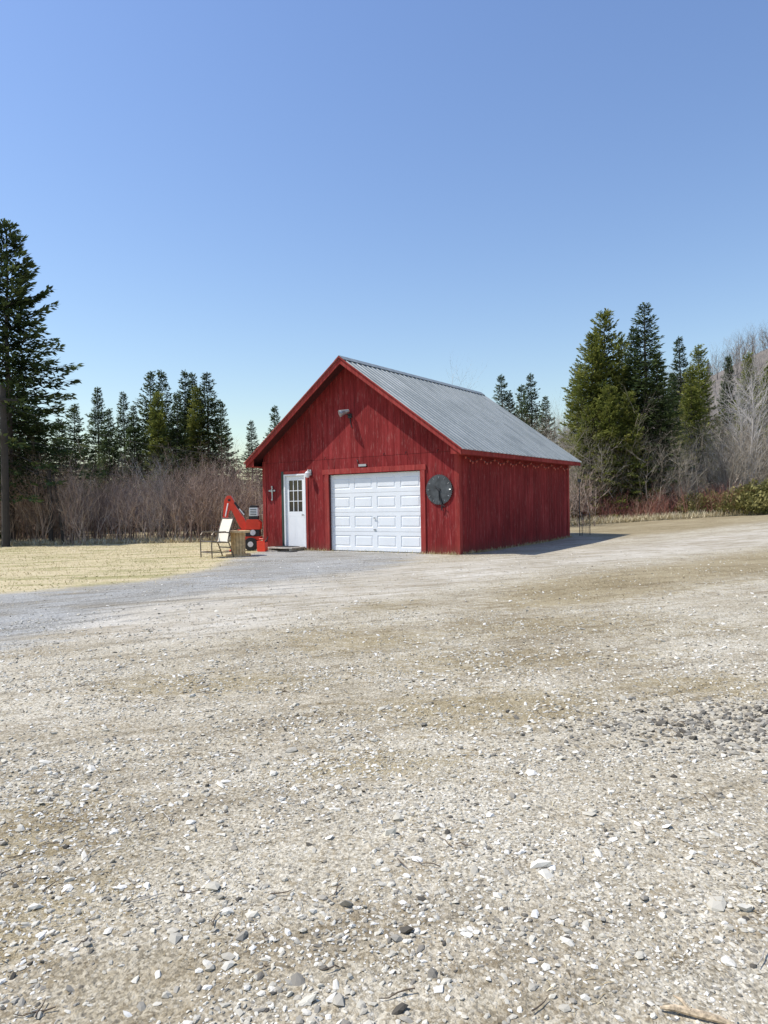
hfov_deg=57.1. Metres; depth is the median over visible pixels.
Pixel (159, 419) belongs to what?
fir tree
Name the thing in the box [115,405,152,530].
spruce tree
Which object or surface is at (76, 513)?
bare brush thicket
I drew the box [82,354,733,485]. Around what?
distant treeline
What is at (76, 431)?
spruce tree
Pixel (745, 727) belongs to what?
dark gravel patch
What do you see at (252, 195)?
sky
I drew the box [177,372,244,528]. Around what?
spruce tree
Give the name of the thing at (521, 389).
spruce tree
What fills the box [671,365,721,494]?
fir tree
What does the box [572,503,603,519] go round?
juniper shrub
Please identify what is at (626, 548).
ground
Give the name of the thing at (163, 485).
bare grey shrub
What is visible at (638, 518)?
tall dead grass
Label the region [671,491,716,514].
juniper shrub
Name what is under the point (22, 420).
spruce tree
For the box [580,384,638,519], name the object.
fir tree
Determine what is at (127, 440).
power line
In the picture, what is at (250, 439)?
spruce tree
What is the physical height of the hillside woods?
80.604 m
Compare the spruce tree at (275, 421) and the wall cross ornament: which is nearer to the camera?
the wall cross ornament
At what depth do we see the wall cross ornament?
20.87 m
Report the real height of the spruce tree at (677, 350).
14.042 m
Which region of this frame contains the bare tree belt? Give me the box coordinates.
[530,384,725,473]
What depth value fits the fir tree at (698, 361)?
43.67 m
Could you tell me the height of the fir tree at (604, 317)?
11.556 m
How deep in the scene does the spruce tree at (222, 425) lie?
43.82 m
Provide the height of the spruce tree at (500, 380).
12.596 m
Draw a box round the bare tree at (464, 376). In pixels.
[441,351,486,388]
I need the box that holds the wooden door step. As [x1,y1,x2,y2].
[266,546,304,551]
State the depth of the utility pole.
25.09 m
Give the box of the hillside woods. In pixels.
[541,321,767,465]
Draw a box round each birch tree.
[704,354,766,484]
[709,338,767,483]
[723,377,767,481]
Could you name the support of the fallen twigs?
on the ground at (626, 548)
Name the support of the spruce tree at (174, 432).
on the ground at (626, 548)
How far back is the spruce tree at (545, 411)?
57.79 m
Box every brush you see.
[570,469,751,517]
[570,472,750,519]
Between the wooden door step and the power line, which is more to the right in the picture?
the wooden door step
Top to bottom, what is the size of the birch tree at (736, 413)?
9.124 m
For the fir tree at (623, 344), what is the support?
on the ground at (626, 548)
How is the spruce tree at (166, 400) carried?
on the ground at (626, 548)
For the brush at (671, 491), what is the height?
4.042 m
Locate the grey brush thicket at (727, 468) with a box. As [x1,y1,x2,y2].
[481,377,767,517]
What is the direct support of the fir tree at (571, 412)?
on the ground at (626, 548)
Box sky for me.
[0,0,767,492]
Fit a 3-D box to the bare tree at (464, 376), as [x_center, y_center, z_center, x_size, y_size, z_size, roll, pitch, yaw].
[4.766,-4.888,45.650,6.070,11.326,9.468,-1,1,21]
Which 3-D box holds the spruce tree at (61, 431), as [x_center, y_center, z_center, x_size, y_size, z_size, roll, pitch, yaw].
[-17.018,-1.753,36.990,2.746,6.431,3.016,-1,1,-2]
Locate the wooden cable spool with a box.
[226,530,250,556]
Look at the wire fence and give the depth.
23.71 m
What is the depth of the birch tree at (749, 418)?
41.77 m
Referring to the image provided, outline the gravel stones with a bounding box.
[0,550,767,1023]
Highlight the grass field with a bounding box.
[0,542,264,591]
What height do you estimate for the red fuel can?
0.424 m
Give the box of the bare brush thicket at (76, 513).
[0,431,607,544]
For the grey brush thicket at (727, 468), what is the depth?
34.72 m
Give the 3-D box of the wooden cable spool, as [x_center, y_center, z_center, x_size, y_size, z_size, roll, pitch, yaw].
[-3.786,0.809,18.308,0.634,0.656,0.648,-1,1,-20]
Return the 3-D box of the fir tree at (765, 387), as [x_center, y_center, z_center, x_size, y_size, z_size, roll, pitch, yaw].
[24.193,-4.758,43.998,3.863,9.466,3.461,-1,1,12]
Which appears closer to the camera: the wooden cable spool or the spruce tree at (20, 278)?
the wooden cable spool
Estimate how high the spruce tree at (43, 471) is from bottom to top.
6.049 m
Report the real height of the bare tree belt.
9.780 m
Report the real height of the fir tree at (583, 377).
10.153 m
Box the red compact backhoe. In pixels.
[223,496,262,550]
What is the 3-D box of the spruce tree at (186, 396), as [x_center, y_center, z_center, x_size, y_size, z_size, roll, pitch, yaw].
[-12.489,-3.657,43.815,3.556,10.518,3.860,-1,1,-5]
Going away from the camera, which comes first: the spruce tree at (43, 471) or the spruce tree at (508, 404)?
the spruce tree at (43, 471)
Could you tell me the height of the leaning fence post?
2.909 m
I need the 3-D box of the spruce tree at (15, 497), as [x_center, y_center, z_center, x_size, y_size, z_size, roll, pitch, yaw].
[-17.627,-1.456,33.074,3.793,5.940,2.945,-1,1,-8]
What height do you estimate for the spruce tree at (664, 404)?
8.584 m
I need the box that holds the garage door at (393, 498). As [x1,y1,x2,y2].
[331,471,420,551]
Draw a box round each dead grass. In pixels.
[0,507,767,545]
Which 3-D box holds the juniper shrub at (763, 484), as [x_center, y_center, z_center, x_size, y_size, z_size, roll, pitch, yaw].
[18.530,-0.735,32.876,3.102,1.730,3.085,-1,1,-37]
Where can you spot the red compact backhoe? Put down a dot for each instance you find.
(251, 524)
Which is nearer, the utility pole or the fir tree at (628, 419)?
the utility pole
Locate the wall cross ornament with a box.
[269,486,274,500]
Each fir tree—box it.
[140,391,175,530]
[178,384,223,497]
[557,362,588,516]
[561,331,629,518]
[571,404,613,520]
[575,308,660,508]
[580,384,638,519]
[601,391,662,515]
[612,333,639,469]
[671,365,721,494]
[674,344,726,488]
[726,352,767,455]
[753,361,767,458]
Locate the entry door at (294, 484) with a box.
[286,476,304,546]
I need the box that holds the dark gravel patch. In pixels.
[457,688,767,777]
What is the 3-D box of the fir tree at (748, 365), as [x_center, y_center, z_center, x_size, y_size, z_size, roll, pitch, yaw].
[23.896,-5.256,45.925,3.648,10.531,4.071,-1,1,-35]
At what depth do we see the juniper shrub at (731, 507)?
32.29 m
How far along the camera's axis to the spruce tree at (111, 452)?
38.86 m
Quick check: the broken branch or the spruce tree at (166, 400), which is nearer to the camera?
the broken branch
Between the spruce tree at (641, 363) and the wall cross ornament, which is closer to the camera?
the wall cross ornament
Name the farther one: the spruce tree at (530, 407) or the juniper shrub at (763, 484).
the spruce tree at (530, 407)
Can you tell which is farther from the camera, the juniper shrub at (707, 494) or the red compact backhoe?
the juniper shrub at (707, 494)
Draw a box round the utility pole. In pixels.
[0,384,18,546]
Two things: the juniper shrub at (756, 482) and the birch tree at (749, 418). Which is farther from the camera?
the birch tree at (749, 418)
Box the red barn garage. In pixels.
[244,355,580,554]
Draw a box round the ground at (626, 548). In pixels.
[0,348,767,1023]
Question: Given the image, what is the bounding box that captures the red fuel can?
[257,537,267,551]
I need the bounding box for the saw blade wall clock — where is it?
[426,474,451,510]
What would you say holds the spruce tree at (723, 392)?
on the ground at (626, 548)
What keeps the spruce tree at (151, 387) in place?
on the ground at (626, 548)
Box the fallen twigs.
[0,616,766,1023]
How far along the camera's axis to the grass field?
17.87 m
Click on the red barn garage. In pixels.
(349, 454)
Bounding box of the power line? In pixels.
[6,405,242,456]
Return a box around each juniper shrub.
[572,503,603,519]
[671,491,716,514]
[689,489,729,511]
[702,493,743,513]
[709,484,767,514]
[739,477,767,512]
[747,482,767,508]
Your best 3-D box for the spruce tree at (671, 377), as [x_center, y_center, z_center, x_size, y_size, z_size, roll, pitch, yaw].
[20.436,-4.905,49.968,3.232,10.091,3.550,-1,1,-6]
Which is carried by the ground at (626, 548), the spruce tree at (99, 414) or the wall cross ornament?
the spruce tree at (99, 414)
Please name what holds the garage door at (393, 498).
in the red barn garage
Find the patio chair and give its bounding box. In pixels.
[200,518,233,557]
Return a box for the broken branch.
[660,994,734,1023]
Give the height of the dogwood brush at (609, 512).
2.930 m
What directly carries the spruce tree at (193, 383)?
on the ground at (626, 548)
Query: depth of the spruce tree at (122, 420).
43.71 m
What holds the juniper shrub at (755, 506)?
on the ground at (626, 548)
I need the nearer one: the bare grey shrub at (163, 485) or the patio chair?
the patio chair
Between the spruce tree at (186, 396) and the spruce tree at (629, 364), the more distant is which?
the spruce tree at (186, 396)
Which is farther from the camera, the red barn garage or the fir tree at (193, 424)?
the fir tree at (193, 424)
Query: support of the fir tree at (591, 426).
on the ground at (626, 548)
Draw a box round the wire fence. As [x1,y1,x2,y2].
[578,479,589,535]
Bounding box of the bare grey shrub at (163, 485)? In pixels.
[112,442,204,537]
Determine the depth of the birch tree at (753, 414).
36.50 m
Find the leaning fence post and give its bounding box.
[46,470,63,543]
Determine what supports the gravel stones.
on the ground at (626, 548)
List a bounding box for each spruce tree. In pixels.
[0,218,110,542]
[0,367,41,534]
[0,433,44,537]
[16,420,73,536]
[44,418,85,532]
[58,403,95,494]
[77,387,120,527]
[87,408,136,532]
[109,391,146,491]
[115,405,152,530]
[118,371,178,530]
[143,369,187,511]
[158,392,199,529]
[172,370,199,492]
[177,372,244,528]
[181,372,211,461]
[210,399,246,516]
[239,420,262,519]
[258,405,280,494]
[492,374,515,411]
[505,392,517,416]
[513,385,535,424]
[516,373,545,433]
[534,395,556,442]
[614,302,694,508]
[617,327,651,470]
[626,353,687,514]
[664,336,705,443]
[664,372,686,458]
[708,356,744,474]
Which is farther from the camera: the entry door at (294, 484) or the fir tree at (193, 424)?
the fir tree at (193, 424)

